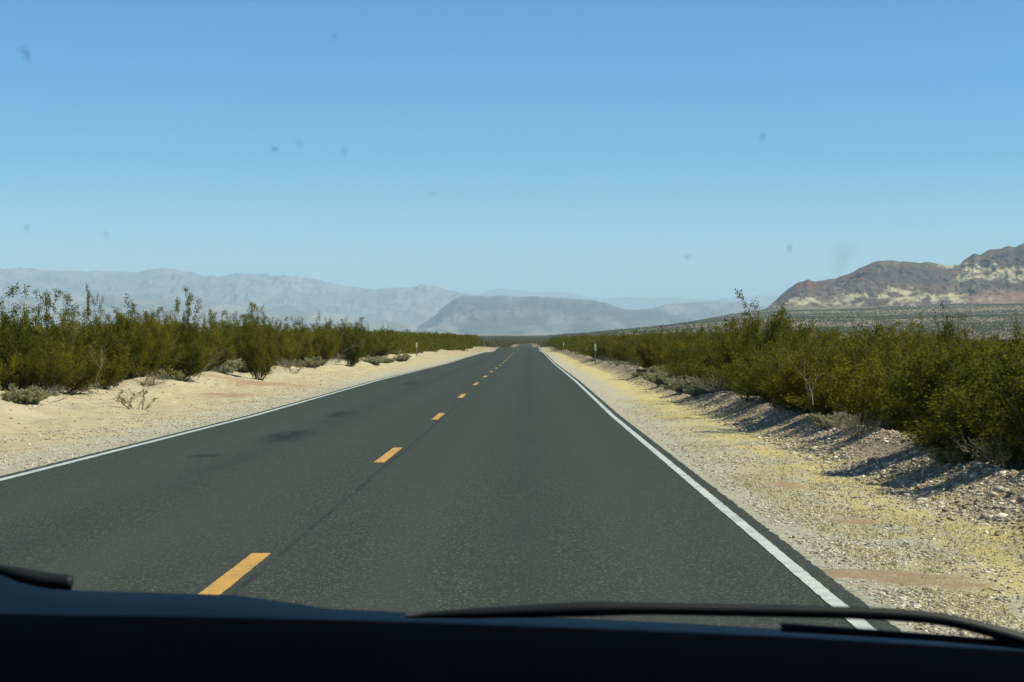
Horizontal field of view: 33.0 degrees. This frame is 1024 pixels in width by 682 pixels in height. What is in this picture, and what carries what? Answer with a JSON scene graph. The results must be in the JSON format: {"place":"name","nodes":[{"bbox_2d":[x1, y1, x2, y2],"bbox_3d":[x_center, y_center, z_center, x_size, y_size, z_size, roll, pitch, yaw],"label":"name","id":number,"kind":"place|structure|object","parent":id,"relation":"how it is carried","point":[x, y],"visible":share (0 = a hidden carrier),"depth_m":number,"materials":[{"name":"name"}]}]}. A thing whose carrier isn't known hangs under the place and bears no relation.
{"place":"outdoors","nodes":[
{"label":"outdoors","id":0,"kind":"place"},
{"bbox_2d":[0,295,463,334],"bbox_3d":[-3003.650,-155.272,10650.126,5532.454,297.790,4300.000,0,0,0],"label":"foothill","id":1,"kind":"structure","parent":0,"point":[144,304],"depth_m":10373.40,"materials":[{"name":"grey stone"}]},
{"bbox_2d":[0,267,475,324],"bbox_3d":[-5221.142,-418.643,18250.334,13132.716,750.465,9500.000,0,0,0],"label":"mountain range","id":2,"kind":"structure","parent":0,"point":[419,305],"depth_m":15658.13,"materials":[{"name":"grey stone"}]},
{"bbox_2d":[0,344,900,630],"bbox_3d":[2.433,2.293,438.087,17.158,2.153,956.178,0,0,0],"label":"road","id":3,"kind":"structure","parent":0,"point":[526,474],"depth_m":14.74,"materials":[{"name":"grey asphalt"}]},
{"bbox_2d":[199,553,269,594],"bbox_3d":[-1.718,1.441,10.224,0.137,0.001,3.051,0,0,1],"label":"dash marking","id":4,"kind":"object","parent":3,"relation":"on","point":[228,579],"visible":0.56,"depth_m":10.66,"materials":[{"name":"yellow paint"}]},
{"bbox_2d":[0,344,518,480],"bbox_3d":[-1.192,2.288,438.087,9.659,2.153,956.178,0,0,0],"label":"edge line marking","id":5,"kind":"object","parent":3,"relation":"on","point":[32,471],"visible":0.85,"depth_m":25.74,"materials":[{"name":"white paint"}]},
{"bbox_2d":[374,448,400,461],"bbox_3d":[-1.595,1.473,22.414,0.136,0.007,3.052,0,0,1],"label":"dash marking","id":6,"kind":"object","parent":3,"relation":"on","point":[388,455],"visible":1,"depth_m":22.21,"materials":[{"name":"yellow paint"}]},
{"bbox_2d":[0,565,1023,681],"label":"car","id":7,"kind":"object","parent":3,"relation":"on","point":[54,627],"visible":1,"depth_m":0.68,"materials":[{"name":"blue paint"}]},
{"bbox_2d":[532,344,874,628],"bbox_3d":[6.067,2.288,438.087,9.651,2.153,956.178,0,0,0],"label":"edge line marking","id":8,"kind":"object","parent":3,"relation":"on","point":[818,588],"visible":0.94,"depth_m":12.76,"materials":[{"name":"white paint"}]},
{"bbox_2d":[0,304,1023,637],"bbox_3d":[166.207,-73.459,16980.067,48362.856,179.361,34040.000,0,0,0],"label":"ground","id":9,"kind":"structure","parent":0,"point":[600,380],"depth_m":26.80,"materials":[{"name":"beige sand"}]},
{"bbox_2d":[0,336,23,388],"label":"creosote bush","id":10,"kind":"object","parent":9,"relation":"on","point":[11,365],"visible":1,"depth_m":37.02,"materials":[{"name":"green plant"}]},
{"bbox_2d":[0,282,46,390],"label":"creosote bush","id":11,"kind":"object","parent":9,"relation":"on","point":[8,341],"visible":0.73,"depth_m":39.72,"materials":[{"name":"green plant"}]},
{"bbox_2d":[0,383,51,404],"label":"bursage shrub","id":12,"kind":"object","parent":9,"relation":"on","point":[32,395],"visible":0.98,"depth_m":37.03,"materials":[{"name":"green plant"}]},
{"bbox_2d":[14,292,60,336],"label":"creosote bush","id":13,"kind":"object","parent":9,"relation":"on","point":[39,311],"visible":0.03,"depth_m":55.77,"materials":[{"name":"green plant"}]},
{"bbox_2d":[8,324,86,390],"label":"creosote bush","id":14,"kind":"object","parent":9,"relation":"on","point":[49,373],"visible":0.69,"depth_m":40.16,"materials":[{"name":"green plant"}]},
{"bbox_2d":[14,311,88,357],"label":"creosote bush","id":15,"kind":"object","parent":9,"relation":"on","point":[24,327],"visible":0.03,"depth_m":47.54,"materials":[{"name":"green plant"}]},
{"bbox_2d":[25,289,86,363],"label":"creosote bush","id":16,"kind":"object","parent":9,"relation":"on","point":[55,332],"visible":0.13,"depth_m":46.76,"materials":[{"name":"green plant"}]},
{"bbox_2d":[44,306,86,337],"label":"creosote bush","id":17,"kind":"object","parent":9,"relation":"on","point":[74,311],"visible":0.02,"depth_m":59.36,"materials":[{"name":"green plant"}]},
{"bbox_2d":[29,324,108,394],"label":"creosote bush","id":18,"kind":"object","parent":9,"relation":"on","point":[93,368],"visible":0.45,"depth_m":42.19,"materials":[{"name":"green plant"}]},
{"bbox_2d":[55,296,108,366],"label":"creosote bush","id":19,"kind":"object","parent":9,"relation":"on","point":[76,327],"visible":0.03,"depth_m":49.62,"materials":[{"name":"green plant"}]},
{"bbox_2d":[78,283,104,337],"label":"creosote bush","id":20,"kind":"object","parent":9,"relation":"on","point":[88,310],"visible":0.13,"depth_m":51.98,"materials":[{"name":"green plant"}]},
{"bbox_2d":[53,320,134,388],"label":"creosote bush","id":21,"kind":"object","parent":9,"relation":"on","point":[116,350],"visible":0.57,"depth_m":45.78,"materials":[{"name":"green plant"}]},
{"bbox_2d":[81,309,147,387],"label":"creosote bush","id":22,"kind":"object","parent":9,"relation":"on","point":[128,331],"visible":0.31,"depth_m":46.95,"materials":[{"name":"green plant"}]},
{"bbox_2d":[104,320,157,378],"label":"creosote bush","id":23,"kind":"object","parent":9,"relation":"on","point":[148,352],"visible":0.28,"depth_m":50.51,"materials":[{"name":"green plant"}]},
{"bbox_2d":[113,381,157,409],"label":"creosote seedling","id":24,"kind":"object","parent":9,"relation":"on","point":[129,405],"visible":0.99,"depth_m":38.64,"materials":[{"name":"green plant"}]},
{"bbox_2d":[127,304,159,330],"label":"creosote bush","id":25,"kind":"object","parent":9,"relation":"on","point":[134,310],"visible":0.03,"depth_m":63.36,"materials":[{"name":"green plant"}]},
{"bbox_2d":[123,311,174,377],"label":"creosote bush","id":26,"kind":"object","parent":9,"relation":"on","point":[158,356],"visible":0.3,"depth_m":51.31,"materials":[{"name":"green plant"}]},
{"bbox_2d":[130,370,168,384],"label":"bursage shrub","id":27,"kind":"object","parent":9,"relation":"on","point":[148,378],"visible":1,"depth_m":49.16,"materials":[{"name":"green plant"}]},
{"bbox_2d":[158,365,186,379],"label":"bursage shrub","id":28,"kind":"object","parent":9,"relation":"on","point":[172,377],"visible":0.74,"depth_m":52.99,"materials":[{"name":"green plant"}]},
{"bbox_2d":[148,309,208,367],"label":"creosote bush","id":29,"kind":"object","parent":9,"relation":"on","point":[172,328],"visible":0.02,"depth_m":58.32,"materials":[{"name":"green plant"}]},
{"bbox_2d":[161,310,212,367],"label":"creosote bush","id":30,"kind":"object","parent":9,"relation":"on","point":[201,338],"visible":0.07,"depth_m":60.29,"materials":[{"name":"green plant"}]},
{"bbox_2d":[151,332,223,378],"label":"creosote bush","id":31,"kind":"object","parent":9,"relation":"on","point":[191,362],"visible":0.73,"depth_m":53.35,"materials":[{"name":"green plant"}]},
{"bbox_2d":[169,286,212,370],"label":"creosote bush","id":32,"kind":"object","parent":9,"relation":"on","point":[190,336],"visible":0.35,"depth_m":55.74,"materials":[{"name":"green plant"}]},
{"bbox_2d":[166,322,229,368],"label":"creosote bush","id":33,"kind":"object","parent":9,"relation":"on","point":[216,342],"visible":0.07,"depth_m":62.78,"materials":[{"name":"green plant"}]},
{"bbox_2d":[199,322,236,366],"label":"creosote bush","id":34,"kind":"object","parent":9,"relation":"on","point":[206,330],"visible":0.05,"depth_m":67.79,"materials":[{"name":"green plant"}]},
{"bbox_2d":[205,327,241,371],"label":"creosote bush","id":35,"kind":"object","parent":9,"relation":"on","point":[223,360],"visible":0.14,"depth_m":66.49,"materials":[{"name":"green plant"}]},
{"bbox_2d":[217,326,251,361],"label":"creosote bush","id":36,"kind":"object","parent":9,"relation":"on","point":[240,336],"visible":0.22,"depth_m":70.68,"materials":[{"name":"green plant"}]},
{"bbox_2d":[198,319,281,353],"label":"creosote bush","id":37,"kind":"object","parent":9,"relation":"on","point":[235,336],"visible":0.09,"depth_m":72.37,"materials":[{"name":"green plant"}]},
{"bbox_2d":[221,357,263,372],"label":"bursage shrub","id":38,"kind":"object","parent":9,"relation":"on","point":[238,364],"visible":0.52,"depth_m":64.92,"materials":[{"name":"green plant"}]},
{"bbox_2d":[236,301,280,379],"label":"creosote bush","id":39,"kind":"object","parent":9,"relation":"on","point":[253,360],"visible":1,"depth_m":61.82,"materials":[{"name":"green plant"}]},
{"bbox_2d":[237,313,286,359],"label":"creosote bush","id":40,"kind":"object","parent":9,"relation":"on","point":[273,336],"visible":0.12,"depth_m":74.60,"materials":[{"name":"green plant"}]},
{"bbox_2d":[256,322,305,365],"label":"creosote bush","id":41,"kind":"object","parent":9,"relation":"on","point":[298,347],"visible":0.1,"depth_m":81.02,"materials":[{"name":"green plant"}]},
{"bbox_2d":[264,332,298,365],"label":"creosote bush","id":42,"kind":"object","parent":9,"relation":"on","point":[290,347],"visible":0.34,"depth_m":79.08,"materials":[{"name":"green plant"}]},
{"bbox_2d":[287,327,321,364],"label":"creosote bush","id":43,"kind":"object","parent":9,"relation":"on","point":[304,352],"visible":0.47,"depth_m":83.45,"materials":[{"name":"green plant"}]},
{"bbox_2d":[290,322,320,354],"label":"creosote bush","id":44,"kind":"object","parent":9,"relation":"on","point":[300,333],"visible":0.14,"depth_m":85.58,"materials":[{"name":"green plant"}]},
{"bbox_2d":[298,356,324,366],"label":"bursage shrub","id":45,"kind":"object","parent":9,"relation":"on","point":[316,362],"visible":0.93,"depth_m":81.91,"materials":[{"name":"green plant"}]},
{"bbox_2d":[289,319,338,360],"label":"creosote bush","id":46,"kind":"object","parent":9,"relation":"on","point":[320,331],"visible":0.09,"depth_m":89.47,"materials":[{"name":"green plant"}]},
{"bbox_2d":[306,311,336,365],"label":"creosote bush","id":47,"kind":"object","parent":9,"relation":"on","point":[326,347],"visible":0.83,"depth_m":84.71,"materials":[{"name":"green plant"}]},
{"bbox_2d":[310,323,347,357],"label":"creosote bush","id":48,"kind":"object","parent":9,"relation":"on","point":[334,335],"visible":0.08,"depth_m":105.09,"materials":[{"name":"green plant"}]},
{"bbox_2d":[338,315,365,366],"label":"creosote bush","id":49,"kind":"object","parent":9,"relation":"on","point":[352,354],"visible":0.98,"depth_m":94.89,"materials":[{"name":"green plant"}]},
{"bbox_2d":[359,327,384,357],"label":"creosote bush","id":50,"kind":"object","parent":9,"relation":"on","point":[369,345],"visible":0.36,"depth_m":119.51,"materials":[{"name":"green plant"}]},
{"bbox_2d":[361,355,385,364],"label":"bursage shrub","id":51,"kind":"object","parent":9,"relation":"on","point":[376,360],"visible":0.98,"depth_m":106.67,"materials":[{"name":"green plant"}]},
{"bbox_2d":[369,335,388,357],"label":"creosote bush","id":52,"kind":"object","parent":9,"relation":"on","point":[383,350],"visible":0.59,"depth_m":123.85,"materials":[{"name":"green plant"}]},
{"bbox_2d":[8,359,1023,547],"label":"rubble","id":53,"kind":"object","parent":9,"relation":"on","point":[993,493],"visible":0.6,"depth_m":18.60,"materials":[{"name":"stone"}]},
{"bbox_2d":[115,322,940,359],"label":"roadside scrub","id":54,"kind":"object","parent":9,"relation":"on","point":[429,342],"visible":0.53,"depth_m":176.08,"materials":[{"name":"green plant"}]},
{"bbox_2d":[591,331,617,360],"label":"creosote bush","id":55,"kind":"object","parent":9,"relation":"on","point":[602,351],"visible":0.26,"depth_m":108.19,"materials":[{"name":"green plant"}]},
{"bbox_2d":[604,342,625,361],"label":"creosote bush","id":56,"kind":"object","parent":9,"relation":"on","point":[616,354],"visible":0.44,"depth_m":101.93,"materials":[{"name":"green plant"}]},
{"bbox_2d":[614,330,642,364],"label":"creosote bush","id":57,"kind":"object","parent":9,"relation":"on","point":[624,346],"visible":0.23,"depth_m":94.70,"materials":[{"name":"green plant"}]},
{"bbox_2d":[633,331,672,368],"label":"creosote bush","id":58,"kind":"object","parent":9,"relation":"on","point":[646,360],"visible":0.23,"depth_m":65.42,"materials":[{"name":"green plant"}]},
{"bbox_2d":[643,369,676,385],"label":"bursage shrub","id":59,"kind":"object","parent":9,"relation":"on","point":[655,378],"visible":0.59,"depth_m":53.01,"materials":[{"name":"green plant"}]},
{"bbox_2d":[642,328,694,370],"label":"creosote bush","id":60,"kind":"object","parent":9,"relation":"on","point":[663,355],"visible":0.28,"depth_m":62.34,"materials":[{"name":"green plant"}]},
{"bbox_2d":[653,356,702,379],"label":"creosote bush","id":61,"kind":"object","parent":9,"relation":"on","point":[683,372],"visible":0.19,"depth_m":49.43,"materials":[{"name":"green plant"}]},
{"bbox_2d":[660,374,709,392],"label":"bursage shrub","id":62,"kind":"object","parent":9,"relation":"on","point":[676,385],"visible":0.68,"depth_m":46.17,"materials":[{"name":"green plant"}]},
{"bbox_2d":[664,325,728,376],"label":"creosote bush","id":63,"kind":"object","parent":9,"relation":"on","point":[677,356],"visible":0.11,"depth_m":51.01,"materials":[{"name":"green plant"}]},
{"bbox_2d":[682,384,715,396],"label":"bursage shrub","id":64,"kind":"object","parent":9,"relation":"on","point":[695,391],"visible":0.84,"depth_m":43.10,"materials":[{"name":"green plant"}]},
{"bbox_2d":[688,325,731,384],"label":"creosote bush","id":65,"kind":"object","parent":9,"relation":"on","point":[697,373],"visible":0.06,"depth_m":46.06,"materials":[{"name":"green plant"}]},
{"bbox_2d":[694,371,736,392],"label":"bursage shrub","id":66,"kind":"object","parent":9,"relation":"on","point":[714,390],"visible":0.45,"depth_m":40.59,"materials":[{"name":"grey plant"}]},
{"bbox_2d":[696,335,761,392],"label":"creosote bush","id":67,"kind":"object","parent":9,"relation":"on","point":[709,361],"visible":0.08,"depth_m":42.40,"materials":[{"name":"green plant"}]},
{"bbox_2d":[478,303,1023,361],"bbox_3d":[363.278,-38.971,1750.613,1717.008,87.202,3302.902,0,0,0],"label":"desert scrub","id":68,"kind":"object","parent":9,"relation":"on","point":[498,341],"visible":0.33,"depth_m":1972.45,"materials":[{"name":"green plant"}]},
{"bbox_2d":[714,341,800,396],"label":"creosote bush","id":69,"kind":"object","parent":9,"relation":"on","point":[727,365],"visible":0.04,"depth_m":38.31,"materials":[{"name":"green plant"}]},
{"bbox_2d":[702,289,817,390],"bbox_3d":[5.927,0.118,41.859,2.399,2.807,2.582,0,0,41],"label":"creosote bush","id":70,"kind":"object","parent":9,"relation":"on","point":[729,340],"visible":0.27,"depth_m":41.86,"materials":[{"name":"green plant"}]},
{"bbox_2d":[696,335,835,404],"bbox_3d":[5.038,0.593,33.625,2.849,1.427,2.648,0,0,4],"label":"creosote bush","id":71,"kind":"object","parent":9,"relation":"on","point":[729,383],"visible":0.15,"depth_m":33.89,"materials":[{"name":"green plant"}]},
{"bbox_2d":[726,309,806,366],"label":"creosote bush","id":72,"kind":"object","parent":9,"relation":"on","point":[769,330],"visible":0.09,"depth_m":41.31,"materials":[{"name":"green plant"}]},
{"bbox_2d":[716,329,823,372],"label":"creosote bush","id":73,"kind":"object","parent":9,"relation":"on","point":[737,354],"visible":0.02,"depth_m":40.51,"materials":[{"name":"green plant"}]},
{"bbox_2d":[724,329,825,401],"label":"creosote bush","id":74,"kind":"object","parent":9,"relation":"on","point":[740,369],"visible":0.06,"depth_m":35.27,"materials":[{"name":"green plant"}]},
{"bbox_2d":[766,326,810,352],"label":"creosote bush","id":75,"kind":"object","parent":9,"relation":"on","point":[790,334],"visible":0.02,"depth_m":36.15,"materials":[{"name":"green plant"}]},
{"bbox_2d":[737,345,875,410],"bbox_3d":[4.978,0.691,29.830,2.651,1.228,3.120,0,0,26],"label":"creosote bush","id":76,"kind":"object","parent":9,"relation":"on","point":[768,388],"visible":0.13,"depth_m":29.22,"materials":[{"name":"green plant"}]},
{"bbox_2d":[746,329,873,413],"bbox_3d":[5.238,0.537,28.998,2.433,1.487,2.261,0,0,32],"label":"creosote bush","id":77,"kind":"object","parent":9,"relation":"on","point":[810,358],"visible":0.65,"depth_m":28.67,"materials":[{"name":"green plant"}]},
{"bbox_2d":[774,330,884,374],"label":"creosote bush","id":78,"kind":"object","parent":9,"relation":"on","point":[842,345],"visible":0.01,"depth_m":32.56,"materials":[{"name":"green plant"}]},
{"bbox_2d":[780,359,886,416],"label":"creosote bush","id":79,"kind":"object","parent":9,"relation":"on","point":[821,407],"visible":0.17,"depth_m":27.02,"materials":[{"name":"green plant"}]},
{"bbox_2d":[808,411,859,428],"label":"bursage shrub","id":80,"kind":"object","parent":9,"relation":"on","point":[820,422],"visible":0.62,"depth_m":25.28,"materials":[{"name":"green plant"}]},
{"bbox_2d":[821,408,892,437],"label":"bursage shrub","id":81,"kind":"object","parent":9,"relation":"on","point":[848,431],"visible":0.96,"depth_m":22.42,"materials":[{"name":"grey plant"}]},
{"bbox_2d":[814,326,904,429],"bbox_3d":[5.554,0.595,26.023,1.959,1.668,2.178,0,0,8],"label":"creosote bush","id":82,"kind":"object","parent":9,"relation":"on","point":[854,402],"visible":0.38,"depth_m":25.96,"materials":[{"name":"green plant"}]},
{"bbox_2d":[822,326,903,360],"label":"creosote bush","id":83,"kind":"object","parent":9,"relation":"on","point":[883,338],"visible":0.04,"depth_m":33.27,"materials":[{"name":"green plant"}]},
{"bbox_2d":[861,320,907,346],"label":"creosote bush","id":84,"kind":"object","parent":9,"relation":"on","point":[894,330],"visible":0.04,"depth_m":50.26,"materials":[{"name":"green plant"}]},
{"bbox_2d":[843,319,942,354],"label":"creosote bush","id":85,"kind":"object","parent":9,"relation":"on","point":[912,347],"visible":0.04,"depth_m":42.08,"materials":[{"name":"green plant"}]},
{"bbox_2d":[874,321,925,355],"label":"creosote bush","id":86,"kind":"object","parent":9,"relation":"on","point":[905,333],"visible":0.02,"depth_m":34.34,"materials":[{"name":"green plant"}]},
{"bbox_2d":[841,321,959,367],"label":"creosote bush","id":87,"kind":"object","parent":9,"relation":"on","point":[887,342],"visible":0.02,"depth_m":29.60,"materials":[{"name":"green plant"}]},
{"bbox_2d":[836,327,994,432],"bbox_3d":[5.794,0.633,23.519,2.374,1.644,2.206,0,0,-35],"label":"creosote bush","id":88,"kind":"object","parent":9,"relation":"on","point":[870,394],"visible":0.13,"depth_m":23.52,"materials":[{"name":"green plant"}]},
{"bbox_2d":[900,330,956,353],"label":"creosote bush","id":89,"kind":"object","parent":9,"relation":"on","point":[912,337],"visible":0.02,"depth_m":40.30,"materials":[{"name":"green plant"}]},
{"bbox_2d":[907,312,971,351],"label":"creosote bush","id":90,"kind":"object","parent":9,"relation":"on","point":[921,316],"visible":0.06,"depth_m":47.07,"materials":[{"name":"green plant"}]},
{"bbox_2d":[880,332,1009,379],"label":"creosote bush","id":91,"kind":"object","parent":9,"relation":"on","point":[965,344],"visible":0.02,"depth_m":28.11,"materials":[{"name":"green plant"}]},
{"bbox_2d":[933,300,960,356],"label":"creosote bush","id":92,"kind":"object","parent":9,"relation":"on","point":[946,329],"visible":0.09,"depth_m":30.14,"materials":[{"name":"green plant"}]},
{"bbox_2d":[874,330,1020,447],"bbox_3d":[5.219,0.595,19.239,2.371,1.441,2.132,0,0,13],"label":"creosote bush","id":93,"kind":"object","parent":9,"relation":"on","point":[907,409],"visible":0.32,"depth_m":19.07,"materials":[{"name":"green plant"}]},
{"bbox_2d":[883,333,1021,432],"bbox_3d":[5.622,0.658,21.929,1.817,1.517,1.963,0,0,17],"label":"creosote bush","id":94,"kind":"object","parent":9,"relation":"on","point":[890,381],"visible":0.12,"depth_m":22.02,"materials":[{"name":"green plant"}]},
{"bbox_2d":[925,443,986,464],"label":"bursage shrub","id":95,"kind":"object","parent":9,"relation":"on","point":[955,456],"visible":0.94,"depth_m":17.68,"materials":[{"name":"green plant"}]},
{"bbox_2d":[901,371,1023,465],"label":"creosote bush","id":96,"kind":"object","parent":9,"relation":"on","point":[939,439],"visible":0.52,"depth_m":17.49,"materials":[{"name":"green plant"}]},
{"bbox_2d":[941,339,1023,462],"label":"creosote bush","id":97,"kind":"object","parent":9,"relation":"on","point":[1014,404],"visible":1,"depth_m":16.54,"materials":[{"name":"green plant"}]},
{"bbox_2d":[950,424,1023,469],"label":"bursage shrub","id":98,"kind":"object","parent":9,"relation":"on","point":[1002,460],"visible":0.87,"depth_m":17.01,"materials":[{"name":"grey plant"}]},
{"bbox_2d":[968,310,1023,363],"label":"creosote bush","id":99,"kind":"object","parent":9,"relation":"on","point":[1014,337],"visible":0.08,"depth_m":35.88,"materials":[{"name":"green plant"}]},
{"bbox_2d":[0,0,1023,298],"label":"sky","id":100,"kind":"structure","parent":0,"point":[691,149],"materials":[{"name":"blue"}]},
{"bbox_2d":[416,295,695,334],"bbox_3d":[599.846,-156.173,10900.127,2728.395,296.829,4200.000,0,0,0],"label":"mesa","id":101,"kind":"structure","parent":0,"point":[501,315],"depth_m":9639.87,"materials":[{"name":"grey stone"}]},
{"bbox_2d":[476,288,778,309],"bbox_3d":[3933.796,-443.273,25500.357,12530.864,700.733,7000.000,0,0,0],"label":"mountain range","id":102,"kind":"structure","parent":0,"point":[634,303],"depth_m":25560.37,"materials":[{"name":"grey stone"}]},
{"bbox_2d":[647,301,767,319],"bbox_3d":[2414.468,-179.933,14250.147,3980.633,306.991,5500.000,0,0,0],"label":"mountain range","id":103,"kind":"structure","parent":0,"point":[701,310],"depth_m":13405.63,"materials":[{"name":"grey stone"}]},
{"bbox_2d":[615,393,1023,637],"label":"dry grass","id":104,"kind":"structure","parent":0,"point":[919,546],"depth_m":13.62,"materials":[{"name":"plant"}]},
{"bbox_2d":[764,243,1023,311],"bbox_3d":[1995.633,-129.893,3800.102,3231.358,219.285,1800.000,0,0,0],"label":"hill","id":105,"kind":"structure","parent":0,"point":[992,276],"depth_m":3252.11,"materials":[{"name":"stone"}]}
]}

